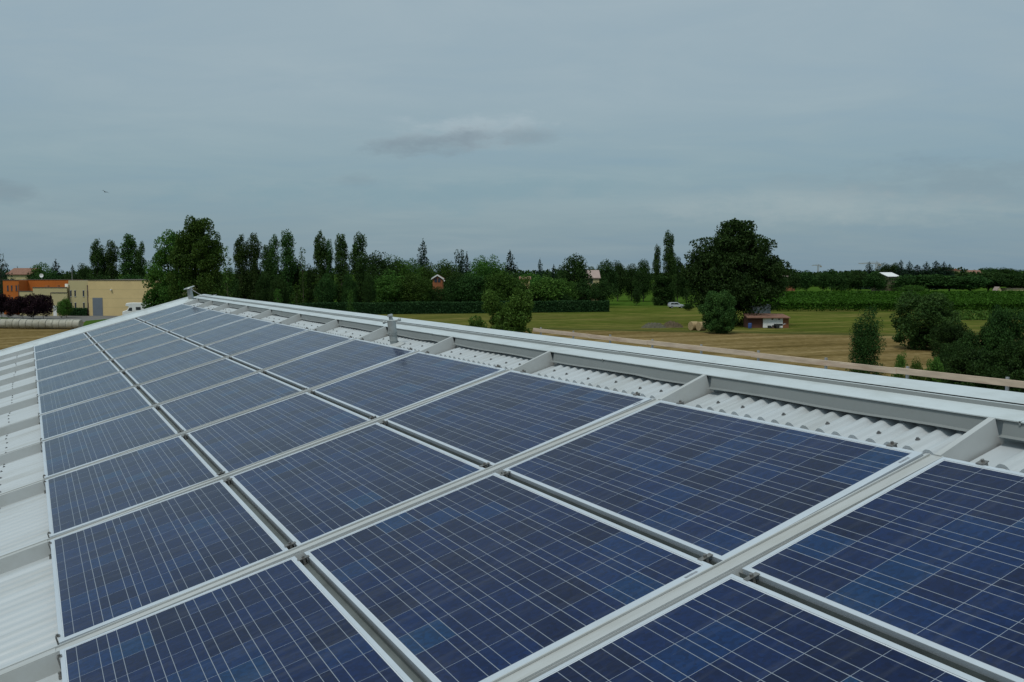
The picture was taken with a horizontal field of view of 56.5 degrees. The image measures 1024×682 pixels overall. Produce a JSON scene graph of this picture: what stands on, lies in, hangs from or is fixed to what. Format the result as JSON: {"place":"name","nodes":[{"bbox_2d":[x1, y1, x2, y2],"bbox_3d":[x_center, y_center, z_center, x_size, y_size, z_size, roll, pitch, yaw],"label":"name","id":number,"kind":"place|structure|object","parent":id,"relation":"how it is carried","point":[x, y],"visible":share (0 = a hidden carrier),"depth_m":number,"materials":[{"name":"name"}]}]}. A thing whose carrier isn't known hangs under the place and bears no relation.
{"place":"outdoors","nodes":[
{"label":"outdoors","id":0,"kind":"place"},
{"bbox_2d":[3,279,74,313],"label":"orange building","id":1,"kind":"structure","parent":0,"point":[12,288],"depth_m":208.99,"materials":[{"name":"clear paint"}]},
{"bbox_2d":[0,313,117,321],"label":"yard asphalt","id":2,"kind":"structure","parent":0,"point":[82,318],"depth_m":191.23,"materials":[{"name":"grey asphalt"}]},
{"bbox_2d":[28,294,55,318],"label":"plum tree","id":3,"kind":"object","parent":2,"relation":"on","point":[42,305],"visible":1,"depth_m":181.16,"materials":[{"name":"purple plant"}]},
{"bbox_2d":[32,284,68,315],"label":"cream annex","id":4,"kind":"object","parent":2,"relation":"on","point":[47,290],"visible":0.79,"depth_m":199.07,"materials":[{"name":"white paint"}]},
{"bbox_2d":[68,279,197,315],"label":"yellow warehouse","id":5,"kind":"structure","parent":2,"relation":"on","point":[110,297],"depth_m":198.89,"materials":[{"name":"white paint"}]},
{"bbox_2d":[0,273,1023,389],"bbox_3d":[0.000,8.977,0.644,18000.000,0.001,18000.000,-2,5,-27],"label":"ground","id":6,"kind":"structure","parent":0,"point":[817,334],"depth_m":148.58,"materials":[{"name":"green plant"}]},
{"bbox_2d":[88,238,105,279],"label":"poplar tree","id":7,"kind":"object","parent":6,"relation":"on","point":[96,257],"visible":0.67,"depth_m":248.39,"materials":[{"name":"green plant"}]},
{"bbox_2d":[104,240,119,279],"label":"poplar tree","id":8,"kind":"object","parent":6,"relation":"on","point":[110,257],"visible":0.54,"depth_m":248.51,"materials":[{"name":"green plant"}]},
{"bbox_2d":[117,233,138,278],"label":"poplar tree","id":9,"kind":"object","parent":6,"relation":"on","point":[127,263],"visible":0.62,"depth_m":248.20,"materials":[{"name":"green plant"}]},
{"bbox_2d":[132,242,146,278],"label":"poplar tree","id":10,"kind":"object","parent":6,"relation":"on","point":[139,263],"visible":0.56,"depth_m":248.52,"materials":[{"name":"green plant"}]},
{"bbox_2d":[141,229,193,308],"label":"leafy tree","id":11,"kind":"object","parent":6,"relation":"on","point":[157,293],"visible":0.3,"depth_m":71.25,"materials":[{"name":"green plant"}]},
{"bbox_2d":[165,215,225,301],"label":"leafy tree","id":12,"kind":"object","parent":6,"relation":"on","point":[197,249],"visible":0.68,"depth_m":67.17,"materials":[{"name":"green plant"}]},
{"bbox_2d":[233,234,251,298],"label":"poplar tree","id":13,"kind":"object","parent":6,"relation":"on","point":[241,258],"visible":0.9,"depth_m":210.62,"materials":[{"name":"green plant"}]},
{"bbox_2d":[245,232,262,299],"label":"poplar tree","id":14,"kind":"object","parent":6,"relation":"on","point":[254,253],"visible":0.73,"depth_m":210.62,"materials":[{"name":"green plant"}]},
{"bbox_2d":[253,272,272,301],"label":"undergrowth tree","id":15,"kind":"object","parent":6,"relation":"on","point":[263,284],"visible":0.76,"depth_m":204.98,"materials":[{"name":"green plant"}]},
{"bbox_2d":[265,234,279,288],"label":"poplar tree","id":16,"kind":"object","parent":6,"relation":"on","point":[273,264],"visible":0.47,"depth_m":210.66,"materials":[{"name":"green plant"}]},
{"bbox_2d":[266,275,289,302],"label":"undergrowth tree","id":17,"kind":"object","parent":6,"relation":"on","point":[276,283],"visible":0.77,"depth_m":203.08,"materials":[{"name":"green plant"}]},
{"bbox_2d":[277,229,297,302],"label":"poplar tree","id":18,"kind":"object","parent":6,"relation":"on","point":[286,272],"visible":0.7,"depth_m":210.79,"materials":[{"name":"green plant"}]},
{"bbox_2d":[298,264,317,302],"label":"undergrowth tree","id":19,"kind":"object","parent":6,"relation":"on","point":[310,277],"visible":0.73,"depth_m":212.82,"materials":[{"name":"green plant"}]},
{"bbox_2d":[313,230,328,302],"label":"poplar tree","id":20,"kind":"object","parent":6,"relation":"on","point":[319,251],"visible":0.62,"depth_m":210.43,"materials":[{"name":"green plant"}]},
{"bbox_2d":[312,273,338,302],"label":"undergrowth tree","id":21,"kind":"object","parent":6,"relation":"on","point":[327,294],"visible":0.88,"depth_m":206.76,"materials":[{"name":"green plant"}]},
{"bbox_2d":[332,233,349,301],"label":"poplar tree","id":22,"kind":"object","parent":6,"relation":"on","point":[341,266],"visible":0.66,"depth_m":210.75,"materials":[{"name":"green plant"}]},
{"bbox_2d":[341,272,358,301],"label":"undergrowth tree","id":23,"kind":"object","parent":6,"relation":"on","point":[347,287],"visible":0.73,"depth_m":208.11,"materials":[{"name":"green plant"}]},
{"bbox_2d":[347,232,367,302],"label":"poplar tree","id":24,"kind":"object","parent":6,"relation":"on","point":[358,267],"visible":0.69,"depth_m":210.61,"materials":[{"name":"green plant"}]},
{"bbox_2d":[358,250,397,301],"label":"broadleaf tree","id":25,"kind":"object","parent":6,"relation":"on","point":[380,266],"visible":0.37,"depth_m":236.06,"materials":[{"name":"green plant"}]},
{"bbox_2d":[370,268,410,302],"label":"broadleaf tree","id":26,"kind":"object","parent":6,"relation":"on","point":[386,289],"visible":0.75,"depth_m":223.66,"materials":[{"name":"green plant"}]},
{"bbox_2d":[393,272,434,301],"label":"broadleaf tree","id":27,"kind":"object","parent":6,"relation":"on","point":[414,290],"visible":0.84,"depth_m":223.34,"materials":[{"name":"green plant"}]},
{"bbox_2d":[283,300,609,313],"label":"clipped hedge","id":28,"kind":"object","parent":6,"relation":"on","point":[432,307],"visible":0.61,"depth_m":209.24,"materials":[{"name":"green plant"}]},
{"bbox_2d":[433,258,462,288],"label":"broadleaf tree","id":29,"kind":"object","parent":6,"relation":"on","point":[446,270],"visible":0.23,"depth_m":254.47,"materials":[{"name":"green plant"}]},
{"bbox_2d":[452,272,488,301],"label":"broadleaf tree","id":30,"kind":"object","parent":6,"relation":"on","point":[472,286],"visible":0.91,"depth_m":223.83,"materials":[{"name":"green plant"}]},
{"bbox_2d":[466,255,492,301],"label":"broadleaf tree","id":31,"kind":"object","parent":6,"relation":"on","point":[480,268],"visible":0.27,"depth_m":229.67,"materials":[{"name":"green plant"}]},
{"bbox_2d":[468,275,533,333],"bbox_3d":[-0.837,0.127,62.158,4.395,8.876,4.487,-4,6,-44],"label":"leafy bush","id":32,"kind":"object","parent":6,"relation":"on","point":[515,312],"visible":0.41,"depth_m":61.57,"materials":[{"name":"green plant"}]},
{"bbox_2d":[477,269,526,300],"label":"broadleaf tree","id":33,"kind":"object","parent":6,"relation":"on","point":[500,285],"visible":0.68,"depth_m":223.41,"materials":[{"name":"green plant"}]},
{"bbox_2d":[3,266,1014,286],"bbox_3d":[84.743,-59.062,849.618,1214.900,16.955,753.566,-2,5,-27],"label":"wood","id":34,"kind":"object","parent":6,"relation":"on","point":[962,272],"visible":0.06,"depth_m":888.70,"materials":[{"name":"green plant"}]},
{"bbox_2d":[0,294,1023,681],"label":"factory building","id":35,"kind":"structure","parent":6,"relation":"on","point":[932,422],"depth_m":5.07,"materials":[{"name":"metal"}]},
{"bbox_2d":[33,333,87,352],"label":"solar panel","id":36,"kind":"object","parent":35,"relation":"on","point":[49,345],"visible":0.77,"depth_m":19.65,"materials":[{"name":"laminate"}]},
{"bbox_2d":[33,338,93,360],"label":"solar panel","id":37,"kind":"object","parent":35,"relation":"on","point":[60,349],"visible":0.81,"depth_m":18.01,"materials":[{"name":"laminate"}]},
{"bbox_2d":[34,344,100,369],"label":"solar panel","id":38,"kind":"object","parent":35,"relation":"on","point":[62,357],"visible":0.73,"depth_m":16.37,"materials":[{"name":"laminate"}]},
{"bbox_2d":[35,352,108,380],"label":"solar panel","id":39,"kind":"object","parent":35,"relation":"on","point":[65,367],"visible":0.81,"depth_m":14.73,"materials":[{"name":"laminate"}]},
{"bbox_2d":[36,361,119,395],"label":"solar panel","id":40,"kind":"object","parent":35,"relation":"on","point":[52,384],"visible":0.76,"depth_m":13.09,"materials":[{"name":"laminate"}]},
{"bbox_2d":[37,372,132,414],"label":"solar panel","id":41,"kind":"object","parent":35,"relation":"on","point":[62,398],"visible":0.77,"depth_m":11.46,"materials":[{"name":"laminate"}]},
{"bbox_2d":[38,387,150,440],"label":"solar panel","id":42,"kind":"object","parent":35,"relation":"on","point":[77,416],"visible":0.76,"depth_m":9.82,"materials":[{"name":"glass"}]},
{"bbox_2d":[40,407,176,478],"bbox_3d":[-3.533,0.882,8.272,1.052,0.097,1.733,-19,12,-25],"label":"solar panel","id":43,"kind":"object","parent":35,"relation":"on","point":[75,449],"visible":0.84,"depth_m":8.18,"materials":[{"name":"glass"}]},
{"bbox_2d":[85,319,141,336],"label":"solar panel","id":44,"kind":"object","parent":35,"relation":"on","point":[111,327],"visible":0.72,"depth_m":20.14,"materials":[{"name":"glass"}]},
{"bbox_2d":[89,322,151,342],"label":"solar panel","id":45,"kind":"object","parent":35,"relation":"on","point":[119,332],"visible":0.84,"depth_m":18.50,"materials":[{"name":"glass"}]},
{"bbox_2d":[95,327,164,350],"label":"solar panel","id":46,"kind":"object","parent":35,"relation":"on","point":[124,339],"visible":0.8,"depth_m":16.86,"materials":[{"name":"glass"}]},
{"bbox_2d":[43,435,218,537],"bbox_3d":[-2.706,0.999,6.649,1.052,0.098,1.733,-19,12,-25],"label":"solar panel","id":47,"kind":"object","parent":35,"relation":"on","point":[80,497],"visible":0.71,"depth_m":6.52,"materials":[{"name":"glass"}]},
{"bbox_2d":[102,332,178,359],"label":"solar panel","id":48,"kind":"object","parent":35,"relation":"on","point":[129,348],"visible":0.71,"depth_m":15.22,"materials":[{"name":"glass"}]},
{"bbox_2d":[111,339,198,370],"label":"solar panel","id":49,"kind":"object","parent":35,"relation":"on","point":[151,354],"visible":0.72,"depth_m":13.58,"materials":[{"name":"glass"}]},
{"bbox_2d":[136,304,194,320],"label":"solar panel","id":50,"kind":"object","parent":35,"relation":"on","point":[177,308],"visible":0.79,"depth_m":20.51,"materials":[{"name":"glass"}]},
{"bbox_2d":[48,480,287,644],"bbox_3d":[-1.880,1.115,5.026,1.052,0.097,1.733,-19,12,-25],"label":"solar panel","id":51,"kind":"object","parent":35,"relation":"on","point":[109,571],"visible":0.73,"depth_m":4.85,"materials":[{"name":"glass"}]},
{"bbox_2d":[122,347,222,384],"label":"solar panel","id":52,"kind":"object","parent":35,"relation":"on","point":[166,366],"visible":0.67,"depth_m":11.95,"materials":[{"name":"glass"}]},
{"bbox_2d":[144,306,209,325],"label":"solar panel","id":53,"kind":"object","parent":35,"relation":"on","point":[177,315],"visible":0.84,"depth_m":18.89,"materials":[{"name":"glass"}]},
{"bbox_2d":[155,309,226,331],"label":"solar panel","id":54,"kind":"object","parent":35,"relation":"on","point":[194,318],"visible":0.62,"depth_m":17.26,"materials":[{"name":"glass"}]},
{"bbox_2d":[135,358,255,404],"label":"solar panel","id":55,"kind":"object","parent":35,"relation":"on","point":[187,381],"visible":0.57,"depth_m":10.30,"materials":[{"name":"glass"}]},
{"bbox_2d":[168,312,248,337],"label":"solar panel","id":56,"kind":"object","parent":35,"relation":"on","point":[208,324],"visible":0.73,"depth_m":15.63,"materials":[{"name":"glass"}]},
{"bbox_2d":[154,372,301,432],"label":"solar panel","id":57,"kind":"object","parent":35,"relation":"on","point":[185,413],"visible":0.73,"depth_m":8.65,"materials":[{"name":"glass"}]},
{"bbox_2d":[184,317,274,345],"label":"solar panel","id":58,"kind":"object","parent":35,"relation":"on","point":[228,330],"visible":0.73,"depth_m":14.00,"materials":[{"name":"glass"}]},
{"bbox_2d":[57,556,412,681],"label":"solar panel","id":59,"kind":"object","parent":35,"relation":"on","point":[291,619],"visible":1,"depth_m":3.69,"materials":[{"name":"glass"}]},
{"bbox_2d":[202,322,308,356],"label":"solar panel","id":60,"kind":"object","parent":35,"relation":"on","point":[254,338],"visible":0.66,"depth_m":12.35,"materials":[{"name":"glass"}]},
{"bbox_2d":[181,392,370,475],"bbox_3d":[-1.802,0.667,7.086,1.072,0.061,1.733,-20,12,-25],"label":"solar panel","id":61,"kind":"object","parent":35,"relation":"on","point":[243,440],"visible":0.72,"depth_m":6.99,"materials":[{"name":"glass"}]},
{"bbox_2d":[228,329,353,370],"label":"solar panel","id":62,"kind":"object","parent":35,"relation":"on","point":[287,349],"visible":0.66,"depth_m":10.71,"materials":[{"name":"glass"}]},
{"bbox_2d":[261,338,415,389],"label":"solar panel","id":63,"kind":"object","parent":35,"relation":"on","point":[330,364],"visible":0.72,"depth_m":9.07,"materials":[{"name":"glass"}]},
{"bbox_2d":[223,422,484,549],"bbox_3d":[-0.976,0.784,5.462,1.072,0.063,1.733,-19,12,-25],"label":"solar panel","id":64,"kind":"object","parent":35,"relation":"on","point":[298,498],"visible":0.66,"depth_m":5.32,"materials":[{"name":"glass"}]},
{"bbox_2d":[383,314,404,347],"bbox_3d":[-1.167,-0.074,9.450,0.222,0.392,0.224,-2,5,-27],"label":"vent pipe","id":65,"kind":"object","parent":35,"relation":"on","point":[392,331],"visible":0.88,"depth_m":9.41,"materials":[{"name":"metal"}]},
{"bbox_2d":[309,351,505,419],"bbox_3d":[-0.876,0.338,7.534,1.100,0.074,1.733,-20,13,-24],"label":"solar panel","id":66,"kind":"object","parent":35,"relation":"on","point":[393,386],"visible":0.75,"depth_m":7.42,"materials":[{"name":"glass"}]},
{"bbox_2d":[297,473,712,681],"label":"solar panel","id":67,"kind":"object","parent":35,"relation":"on","point":[491,577],"visible":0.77,"depth_m":3.63,"materials":[{"name":"glass"}]},
{"bbox_2d":[380,369,651,467],"bbox_3d":[-0.049,0.454,5.910,1.100,0.074,1.733,-20,13,-24],"label":"solar panel","id":68,"kind":"object","parent":35,"relation":"on","point":[498,418],"visible":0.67,"depth_m":5.76,"materials":[{"name":"glass"}]},
{"bbox_2d":[500,400,922,563],"bbox_3d":[0.777,0.570,4.287,1.100,0.074,1.733,-21,13,-24],"label":"solar panel","id":69,"kind":"object","parent":35,"relation":"on","point":[711,485],"visible":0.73,"depth_m":4.07,"materials":[{"name":"glass"}]},
{"bbox_2d":[529,574,984,681],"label":"solar panel","id":70,"kind":"object","parent":35,"relation":"on","point":[731,628],"visible":1,"depth_m":2.79,"materials":[{"name":"glass"}]},
{"bbox_2d":[533,327,1023,390],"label":"guard rail","id":71,"kind":"object","parent":35,"relation":"attached to","point":[1007,382],"visible":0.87,"depth_m":17.39,"materials":[{"name":"grey metal"}]},
{"bbox_2d":[742,457,1023,681],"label":"solar panel","id":72,"kind":"object","parent":35,"relation":"on","point":[929,558],"visible":0.84,"depth_m":3.00,"materials":[{"name":"glass"}]},
{"bbox_2d":[527,274,570,300],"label":"broadleaf tree","id":73,"kind":"object","parent":6,"relation":"on","point":[543,285],"visible":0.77,"depth_m":223.69,"materials":[{"name":"green plant"}]},
{"bbox_2d":[555,254,592,293],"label":"broadleaf tree","id":74,"kind":"object","parent":6,"relation":"on","point":[578,267],"visible":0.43,"depth_m":235.98,"materials":[{"name":"green plant"}]},
{"bbox_2d":[570,279,599,300],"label":"broadleaf tree","id":75,"kind":"object","parent":6,"relation":"on","point":[588,294],"visible":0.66,"depth_m":232.74,"materials":[{"name":"green plant"}]},
{"bbox_2d":[592,258,618,300],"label":"broadleaf tree","id":76,"kind":"object","parent":6,"relation":"on","point":[609,272],"visible":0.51,"depth_m":266.40,"materials":[{"name":"green plant"}]},
{"bbox_2d":[612,260,629,300],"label":"broadleaf tree","id":77,"kind":"object","parent":6,"relation":"on","point":[622,278],"visible":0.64,"depth_m":297.93,"materials":[{"name":"green plant"}]},
{"bbox_2d":[632,258,653,301],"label":"broadleaf tree","id":78,"kind":"object","parent":6,"relation":"on","point":[644,279],"visible":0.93,"depth_m":294.26,"materials":[{"name":"green plant"}]},
{"bbox_2d":[651,245,662,305],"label":"poplar tree","id":79,"kind":"object","parent":6,"relation":"on","point":[656,263],"visible":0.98,"depth_m":260.94,"materials":[{"name":"green plant"}]},
{"bbox_2d":[650,272,675,305],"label":"tree","id":80,"kind":"object","parent":6,"relation":"on","point":[662,291],"visible":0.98,"depth_m":260.54,"materials":[{"name":"green plant"}]},
{"bbox_2d":[662,230,675,304],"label":"poplar tree","id":81,"kind":"object","parent":6,"relation":"on","point":[669,241],"visible":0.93,"depth_m":260.39,"materials":[{"name":"green plant"}]},
{"bbox_2d":[672,257,687,301],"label":"broadleaf tree","id":82,"kind":"object","parent":6,"relation":"on","point":[680,283],"visible":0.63,"depth_m":283.54,"materials":[{"name":"green plant"}]},
{"bbox_2d":[698,289,738,333],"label":"round bush","id":83,"kind":"object","parent":6,"relation":"on","point":[716,320],"visible":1,"depth_m":140.00,"materials":[{"name":"green plant"}]},
{"bbox_2d":[680,218,793,324],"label":"great tree","id":84,"kind":"object","parent":6,"relation":"on","point":[736,265],"visible":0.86,"depth_m":159.00,"materials":[{"name":"green plant"}]},
{"bbox_2d":[743,313,790,327],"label":"field shed","id":85,"kind":"structure","parent":6,"relation":"on","point":[764,320],"depth_m":155.43,"materials":[{"name":"brown paint"}]},
{"bbox_2d":[826,273,848,290],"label":"orchard tree","id":86,"kind":"object","parent":6,"relation":"on","point":[836,282],"visible":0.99,"depth_m":378.08,"materials":[{"name":"green plant"}]},
{"bbox_2d":[847,270,868,290],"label":"orchard tree","id":87,"kind":"object","parent":6,"relation":"on","point":[857,278],"visible":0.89,"depth_m":402.78,"materials":[{"name":"green plant"}]},
{"bbox_2d":[845,304,887,375],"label":"columnar tree","id":88,"kind":"object","parent":6,"relation":"on","point":[865,342],"visible":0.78,"depth_m":78.08,"materials":[{"name":"green plant"}]},
{"bbox_2d":[862,271,887,289],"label":"orchard tree","id":89,"kind":"object","parent":6,"relation":"on","point":[874,279],"visible":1,"depth_m":393.04,"materials":[{"name":"green plant"}]},
{"bbox_2d":[756,290,1023,310],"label":"vineyard","id":90,"kind":"object","parent":6,"relation":"on","point":[886,300],"visible":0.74,"depth_m":247.79,"materials":[{"name":"green plant"}]},
{"bbox_2d":[884,274,930,288],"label":"distant tree","id":91,"kind":"object","parent":6,"relation":"on","point":[900,281],"visible":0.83,"depth_m":425.58,"materials":[{"name":"green plant"}]},
{"bbox_2d":[889,289,962,349],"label":"round bush","id":92,"kind":"object","parent":6,"relation":"on","point":[930,311],"visible":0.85,"depth_m":111.00,"materials":[{"name":"green plant"}]},
{"bbox_2d":[913,274,952,291],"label":"distant tree","id":93,"kind":"object","parent":6,"relation":"on","point":[934,281],"visible":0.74,"depth_m":424.19,"materials":[{"name":"green plant"}]},
{"bbox_2d":[924,356,944,382],"bbox_3d":[28.608,2.645,64.405,1.373,3.516,1.573,-3,5,-40],"label":"shrub","id":94,"kind":"object","parent":6,"relation":"on","point":[938,366],"visible":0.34,"depth_m":64.14,"materials":[{"name":"green plant"}]},
{"bbox_2d":[934,341,966,383],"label":"bushy tree","id":95,"kind":"object","parent":6,"relation":"on","point":[949,351],"visible":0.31,"depth_m":66.16,"materials":[{"name":"green plant"}]},
{"bbox_2d":[929,321,975,364],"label":"bushy tree","id":96,"kind":"object","parent":6,"relation":"on","point":[949,333],"visible":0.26,"depth_m":75.34,"materials":[{"name":"green plant"}]},
{"bbox_2d":[937,275,972,290],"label":"distant tree","id":97,"kind":"object","parent":6,"relation":"on","point":[955,280],"visible":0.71,"depth_m":423.70,"materials":[{"name":"green plant"}]},
{"bbox_2d":[941,347,1004,389],"bbox_3d":[30.232,2.509,62.135,5.000,4.335,4.477,0,4,4],"label":"bushy tree","id":98,"kind":"object","parent":6,"relation":"on","point":[957,364],"visible":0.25,"depth_m":61.66,"materials":[{"name":"green plant"}]},
{"bbox_2d":[955,274,993,290],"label":"distant tree","id":99,"kind":"object","parent":6,"relation":"on","point":[977,282],"visible":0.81,"depth_m":423.45,"materials":[{"name":"green plant"}]},
{"bbox_2d":[946,307,1023,319],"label":"crop rows","id":100,"kind":"object","parent":6,"relation":"on","point":[980,314],"visible":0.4,"depth_m":201.66,"materials":[{"name":"green plant"}]},
{"bbox_2d":[955,319,1020,365],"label":"bushy tree","id":101,"kind":"object","parent":6,"relation":"on","point":[971,341],"visible":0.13,"depth_m":71.69,"materials":[{"name":"green plant"}]},
{"bbox_2d":[960,339,1023,392],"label":"bushy tree","id":102,"kind":"object","parent":6,"relation":"on","point":[1013,369],"visible":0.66,"depth_m":60.14,"materials":[{"name":"green plant"}]},
{"bbox_2d":[977,304,1023,387],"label":"bushy tree","id":103,"kind":"object","parent":6,"relation":"on","point":[999,319],"visible":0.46,"depth_m":70.07,"materials":[{"name":"green plant"}]},
{"bbox_2d":[988,273,1023,287],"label":"distant tree","id":104,"kind":"object","parent":6,"relation":"on","point":[1005,281],"visible":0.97,"depth_m":426.18,"materials":[{"name":"green plant"}]},
{"bbox_2d":[0,0,1023,273],"label":"sky","id":105,"kind":"structure","parent":0,"point":[850,133],"materials":[{"name":"grey"}]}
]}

